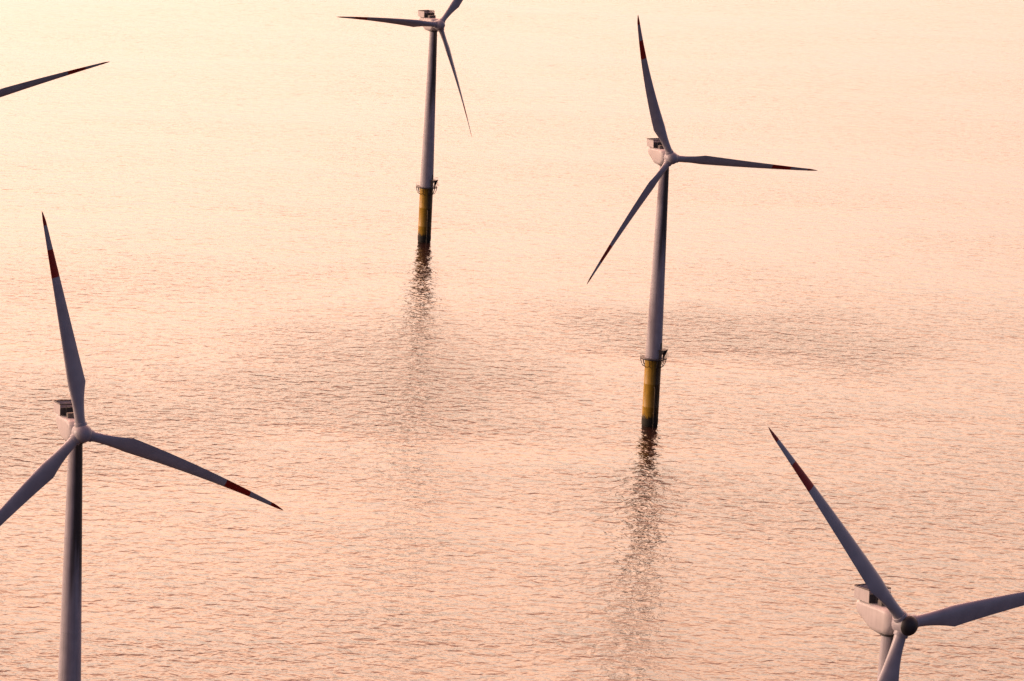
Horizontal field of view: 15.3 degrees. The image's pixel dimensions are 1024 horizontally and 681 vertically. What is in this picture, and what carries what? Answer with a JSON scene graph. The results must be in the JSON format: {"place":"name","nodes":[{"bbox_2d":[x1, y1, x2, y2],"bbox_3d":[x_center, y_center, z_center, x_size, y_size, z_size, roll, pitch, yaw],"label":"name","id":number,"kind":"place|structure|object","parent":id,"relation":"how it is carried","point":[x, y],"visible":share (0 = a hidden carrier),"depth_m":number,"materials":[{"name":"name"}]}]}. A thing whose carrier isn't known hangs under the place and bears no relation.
{"place":"outdoors","nodes":[
{"label":"outdoors","id":0,"kind":"place"},
{"bbox_2d":[0,0,1023,680],"bbox_3d":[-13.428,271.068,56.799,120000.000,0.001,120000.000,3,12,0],"label":"sea","id":1,"kind":"structure","parent":0,"point":[450,454],"depth_m":1360.91,"materials":[{"name":"pink liquid"}]},
{"bbox_2d":[0,62,107,96],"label":"wind turbine","id":2,"kind":"object","parent":1,"relation":"in","point":[5,91],"visible":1,"depth_m":1259.34,"materials":[{"name":"paint"}]},
{"bbox_2d":[0,212,282,680],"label":"wind turbine","id":3,"kind":"object","parent":1,"relation":"in","point":[76,431],"visible":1,"depth_m":811.90,"materials":[{"name":"paint"}]},
{"bbox_2d":[339,0,471,242],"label":"wind turbine","id":4,"kind":"object","parent":1,"relation":"in","point":[428,20],"visible":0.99,"depth_m":1523.00,"materials":[{"name":"paint"}]},
{"bbox_2d":[430,177,437,187],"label":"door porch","id":5,"kind":"structure","parent":4,"relation":"in","point":[434,180],"depth_m":1528.79,"materials":[{"name":"metal"}]},
{"bbox_2d":[587,16,817,427],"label":"wind turbine","id":6,"kind":"object","parent":1,"relation":"in","point":[664,156],"visible":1,"depth_m":1219.04,"materials":[{"name":"paint"}]},
{"bbox_2d":[659,346,668,358],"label":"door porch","id":7,"kind":"structure","parent":6,"relation":"in","point":[663,351],"depth_m":1225.72,"materials":[{"name":"metal"}]},
{"bbox_2d":[768,427,1023,680],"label":"wind turbine","id":8,"kind":"object","parent":1,"relation":"in","point":[887,618],"visible":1,"depth_m":692.06,"materials":[{"name":"paint"}]}
]}

